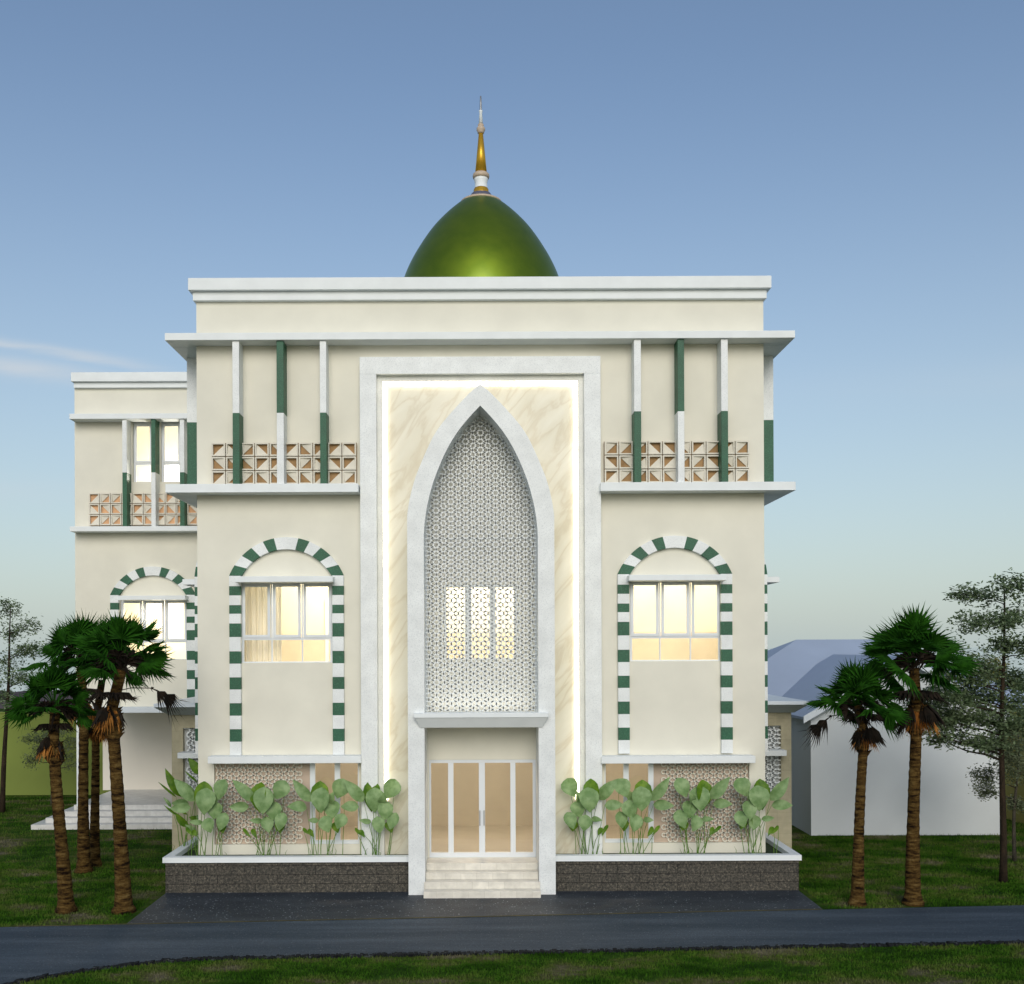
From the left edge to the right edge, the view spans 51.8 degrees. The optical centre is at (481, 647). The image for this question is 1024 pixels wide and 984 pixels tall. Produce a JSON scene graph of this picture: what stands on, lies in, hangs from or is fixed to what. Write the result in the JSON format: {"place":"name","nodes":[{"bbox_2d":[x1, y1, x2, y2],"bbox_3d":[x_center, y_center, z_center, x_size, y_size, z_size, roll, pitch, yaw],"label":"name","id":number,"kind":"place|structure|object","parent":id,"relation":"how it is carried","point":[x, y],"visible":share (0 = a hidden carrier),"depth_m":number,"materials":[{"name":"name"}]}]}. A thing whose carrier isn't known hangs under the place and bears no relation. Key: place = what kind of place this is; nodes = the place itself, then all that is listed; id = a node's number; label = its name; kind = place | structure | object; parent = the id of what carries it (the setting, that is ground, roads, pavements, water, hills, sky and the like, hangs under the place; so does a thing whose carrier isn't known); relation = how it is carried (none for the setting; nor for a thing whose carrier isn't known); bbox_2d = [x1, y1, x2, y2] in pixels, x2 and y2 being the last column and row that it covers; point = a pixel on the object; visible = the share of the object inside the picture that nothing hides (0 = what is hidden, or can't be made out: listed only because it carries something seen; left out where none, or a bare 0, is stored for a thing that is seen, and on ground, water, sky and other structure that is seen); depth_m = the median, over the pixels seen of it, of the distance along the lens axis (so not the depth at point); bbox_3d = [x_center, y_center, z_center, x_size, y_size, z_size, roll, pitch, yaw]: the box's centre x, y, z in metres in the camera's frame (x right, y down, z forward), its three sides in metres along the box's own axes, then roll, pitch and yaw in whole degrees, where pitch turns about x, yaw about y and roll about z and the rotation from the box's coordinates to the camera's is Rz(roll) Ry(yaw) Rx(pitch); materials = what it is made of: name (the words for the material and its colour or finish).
{"place":"outdoors","nodes":[
{"label":"outdoors","id":0,"kind":"place"},
{"bbox_2d":[0,691,72,707],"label":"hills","id":1,"kind":"structure","parent":0,"point":[21,692],"depth_m":114.21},
{"bbox_2d":[0,712,110,794],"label":"boundary wall","id":2,"kind":"structure","parent":0,"point":[21,779],"depth_m":45.40,"materials":[{"name":"green paint"}]},
{"bbox_2d":[127,890,821,923],"bbox_3d":[0.026,6.268,25.584,16.240,0.001,3.231,0,0,0],"label":"paved apron","id":3,"kind":"object","parent":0,"point":[206,907],"visible":1,"depth_m":25.66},
{"bbox_2d":[0,905,1023,983],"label":"road","id":4,"kind":"structure","parent":0,"point":[28,952],"depth_m":23.03,"materials":[{"name":"grey asphalt"}]},
{"bbox_2d":[18,909,818,926],"bbox_3d":[-1.174,6.268,24.451,18.647,0.001,0.065,0,0,-4],"label":"road edge line","id":5,"kind":"object","parent":4,"relation":"on","point":[419,917],"visible":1,"depth_m":24.45,"materials":[{"name":"grey paint"}]},
{"bbox_2d":[0,708,1023,983],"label":"lawn","id":6,"kind":"structure","parent":0,"point":[226,978],"depth_m":21.71,"materials":[{"name":"green plant"}]},
{"bbox_2d":[0,596,46,812],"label":"broadleaf tree","id":7,"kind":"object","parent":6,"relation":"on","point":[9,633],"visible":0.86,"depth_m":40.53,"materials":[{"name":"green plant"}]},
{"bbox_2d":[17,722,76,803],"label":"broadleaf tree","id":8,"kind":"object","parent":6,"relation":"on","point":[36,740],"visible":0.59,"depth_m":42.63,"materials":[{"name":"green plant"}]},
{"bbox_2d":[0,656,96,914],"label":"palm tree","id":9,"kind":"object","parent":6,"relation":"on","point":[41,685],"visible":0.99,"depth_m":25.00,"materials":[{"name":"green plant"}]},
{"bbox_2d":[16,608,127,873],"bbox_3d":[-11.304,2.595,29.645,2.592,7.483,3.014,0,0,21],"label":"palm tree","id":10,"kind":"object","parent":6,"relation":"on","point":[53,648],"visible":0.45,"depth_m":29.45,"materials":[{"name":"green plant"}]},
{"bbox_2d":[48,614,147,867],"bbox_3d":[-11.040,2.636,30.290,2.887,7.392,2.920,0,0,0],"label":"palm tree","id":11,"kind":"object","parent":6,"relation":"on","point":[95,850],"visible":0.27,"depth_m":30.41,"materials":[{"name":"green plant"}]},
{"bbox_2d":[56,610,189,914],"bbox_3d":[-8.591,2.685,25.044,2.500,7.272,2.713,0,0,42],"label":"palm tree","id":12,"kind":"object","parent":6,"relation":"on","point":[112,638],"visible":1,"depth_m":24.95,"materials":[{"name":"green plant"}]},
{"bbox_2d":[162,836,408,892],"bbox_3d":[-5.010,5.843,28.650,6.348,0.935,3.316,0,0,0],"label":"planter","id":13,"kind":"object","parent":6,"relation":"on","point":[185,872],"visible":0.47,"depth_m":27.05,"materials":[{"name":"stone"}]},
{"bbox_2d":[160,758,197,850],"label":"leafy plant","id":14,"kind":"object","parent":13,"relation":"on","point":[181,820],"visible":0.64,"depth_m":28.59,"materials":[{"name":"green plant"}]},
{"bbox_2d":[170,779,228,855],"bbox_3d":[-7.305,4.467,27.421,1.532,2.094,0.552,0,0,0],"label":"leafy plant","id":15,"kind":"object","parent":13,"relation":"on","point":[204,797],"visible":0.92,"depth_m":27.32,"materials":[{"name":"green plant"}]},
{"bbox_2d":[229,780,289,855],"bbox_3d":[-5.763,4.475,27.442,1.629,2.070,0.522,0,0,0],"label":"leafy plant","id":16,"kind":"object","parent":13,"relation":"on","point":[260,796],"visible":0.98,"depth_m":27.37,"materials":[{"name":"green plant"}]},
{"bbox_2d":[287,779,347,854],"bbox_3d":[-4.233,4.464,27.433,1.617,2.077,0.467,0,0,4],"label":"leafy plant","id":17,"kind":"object","parent":13,"relation":"on","point":[320,797],"visible":0.94,"depth_m":27.36,"materials":[{"name":"green plant"}]},
{"bbox_2d":[341,779,400,854],"bbox_3d":[-2.869,4.455,27.456,1.581,2.081,0.532,0,0,0],"label":"leafy plant","id":18,"kind":"object","parent":13,"relation":"on","point":[375,798],"visible":0.94,"depth_m":27.37,"materials":[{"name":"green plant"}]},
{"bbox_2d":[31,96,807,897],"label":"mosque","id":19,"kind":"structure","parent":6,"relation":"on","point":[457,532],"depth_m":28.00,"materials":[{"name":"beige paint"}]},
{"bbox_2d":[134,422,150,481],"bbox_3d":[-12.139,-7.017,37.855,0.700,2.175,0.090,0,0,0],"label":"window frame","id":20,"kind":"structure","parent":19,"relation":"in","point":[136,424],"depth_m":37.82,"materials":[{"name":"white metal"}]},
{"bbox_2d":[121,600,186,659],"bbox_3d":[-11.730,-0.654,37.795,2.378,2.168,0.090,0,0,0],"label":"window frame","id":21,"kind":"structure","parent":19,"relation":"in","point":[184,640],"depth_m":37.75,"materials":[{"name":"white metal"}]},
{"bbox_2d":[162,422,179,481],"bbox_3d":[-11.129,-7.021,37.855,0.714,2.175,0.090,0,0,0],"label":"window frame","id":22,"kind":"structure","parent":19,"relation":"in","point":[164,424],"depth_m":37.81,"materials":[{"name":"white metal"}]},
{"bbox_2d":[241,583,331,662],"bbox_3d":[-5.178,-0.681,28.095,2.434,2.168,0.090,0,0,0],"label":"window frame","id":23,"kind":"structure","parent":19,"relation":"in","point":[271,635],"depth_m":28.05,"materials":[{"name":"white metal"}]},
{"bbox_2d":[310,763,358,843],"bbox_3d":[-3.904,4.122,28.095,1.319,2.212,0.080,0,0,0],"label":"window frame","id":24,"kind":"structure","parent":19,"relation":"in","point":[338,840],"depth_m":28.06,"materials":[{"name":"white metal"}]},
{"bbox_2d":[443,584,516,659],"bbox_3d":[-0.023,-0.670,28.110,1.958,2.019,0.060,0,0,0],"label":"window frame","id":25,"kind":"structure","parent":19,"relation":"in","point":[468,591],"depth_m":28.08,"materials":[{"name":"white metal"}]},
{"bbox_2d":[429,759,535,856],"bbox_3d":[0.038,4.299,28.035,2.838,2.636,0.130,0,0,0],"label":"entrance door","id":26,"kind":"structure","parent":19,"relation":"in","point":[450,853],"depth_m":28.02,"materials":[{"name":"white metal"}]},
{"bbox_2d":[604,763,653,842],"bbox_3d":[3.938,4.090,28.095,1.319,2.212,0.080,0,0,0],"label":"window frame","id":27,"kind":"structure","parent":19,"relation":"in","point":[625,766],"depth_m":28.06,"materials":[{"name":"white metal"}]},
{"bbox_2d":[630,581,719,660],"bbox_3d":[5.173,-0.723,28.095,2.434,2.168,0.090,0,0,0],"label":"window frame","id":28,"kind":"structure","parent":19,"relation":"in","point":[659,633],"depth_m":28.05,"materials":[{"name":"white metal"}]},
{"bbox_2d":[3,939,1023,983],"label":"kerb","id":29,"kind":"structure","parent":6,"relation":"on","point":[483,952],"depth_m":21.56,"materials":[{"name":"grey concrete"}]},
{"bbox_2d":[556,833,801,890],"bbox_3d":[5.058,5.802,28.650,6.348,0.935,3.316,0,0,0],"label":"planter","id":30,"kind":"object","parent":6,"relation":"on","point":[770,869],"visible":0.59,"depth_m":27.05,"materials":[{"name":"stone"}]},
{"bbox_2d":[561,778,621,853],"bbox_3d":[2.894,4.434,27.436,1.628,2.077,0.574,0,0,0],"label":"leafy plant","id":31,"kind":"object","parent":30,"relation":"on","point":[590,795],"visible":0.93,"depth_m":27.37,"materials":[{"name":"green plant"}]},
{"bbox_2d":[613,777,673,853],"bbox_3d":[4.239,4.412,27.448,1.602,2.115,0.518,0,0,0],"label":"leafy plant","id":32,"kind":"object","parent":30,"relation":"on","point":[642,796],"visible":0.94,"depth_m":27.36,"materials":[{"name":"green plant"}]},
{"bbox_2d":[673,777,731,853],"bbox_3d":[5.775,4.409,27.425,1.549,2.105,0.424,0,0,0],"label":"leafy plant","id":33,"kind":"object","parent":30,"relation":"on","point":[703,793],"visible":0.96,"depth_m":27.40,"materials":[{"name":"green plant"}]},
{"bbox_2d":[733,777,792,853],"bbox_3d":[7.337,4.406,27.440,1.585,2.094,0.519,0,0,0],"label":"leafy plant","id":34,"kind":"object","parent":30,"relation":"on","point":[759,794],"visible":0.97,"depth_m":27.35,"materials":[{"name":"green plant"}]},
{"bbox_2d":[798,658,911,907],"bbox_3d":[9.058,3.203,25.451,2.764,6.092,2.418,0,0,0],"label":"palm tree","id":35,"kind":"object","parent":6,"relation":"on","point":[856,686],"visible":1,"depth_m":25.36,"materials":[{"name":"green plant"}]},
{"bbox_2d":[858,603,982,906],"bbox_3d":[10.555,2.537,25.516,3.021,7.422,3.132,0,0,0],"label":"palm tree","id":36,"kind":"object","parent":6,"relation":"on","point":[910,635],"visible":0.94,"depth_m":25.41,"materials":[{"name":"green plant"}]},
{"bbox_2d":[901,567,1023,882],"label":"broadleaf tree","id":37,"kind":"object","parent":6,"relation":"on","point":[955,715],"visible":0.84,"depth_m":27.75,"materials":[{"name":"green plant"}]},
{"bbox_2d":[965,719,1023,861],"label":"broadleaf tree","id":38,"kind":"object","parent":6,"relation":"on","point":[1015,803],"visible":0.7,"depth_m":30.65,"materials":[{"name":"green plant"}]},
{"bbox_2d":[981,649,1020,720],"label":"broadleaf tree","id":39,"kind":"object","parent":6,"relation":"on","point":[998,659],"visible":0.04,"depth_m":51.73,"materials":[{"name":"green plant"}]},
{"bbox_2d":[1004,730,1023,823],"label":"boundary wall","id":40,"kind":"structure","parent":6,"relation":"on","point":[1009,790],"depth_m":37.42,"materials":[{"name":"paint"}]},
{"bbox_2d":[1008,672,1023,724],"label":"broadleaf tree","id":41,"kind":"object","parent":6,"relation":"on","point":[1020,711],"visible":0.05,"depth_m":53.66,"materials":[{"name":"green plant"}]},
{"bbox_2d":[0,647,1023,691],"bbox_3d":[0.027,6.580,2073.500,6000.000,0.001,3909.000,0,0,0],"label":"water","id":42,"kind":"structure","parent":0,"point":[38,659],"depth_m":496.16,"materials":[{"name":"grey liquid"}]},
{"bbox_2d":[0,0,1023,650],"label":"sky","id":43,"kind":"structure","parent":0,"point":[865,158],"materials":[{"name":"blue"}]},
{"bbox_2d":[768,639,1023,835],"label":"white house","id":44,"kind":"structure","parent":0,"point":[824,775],"depth_m":34.90,"materials":[{"name":"white paint"}]}
]}

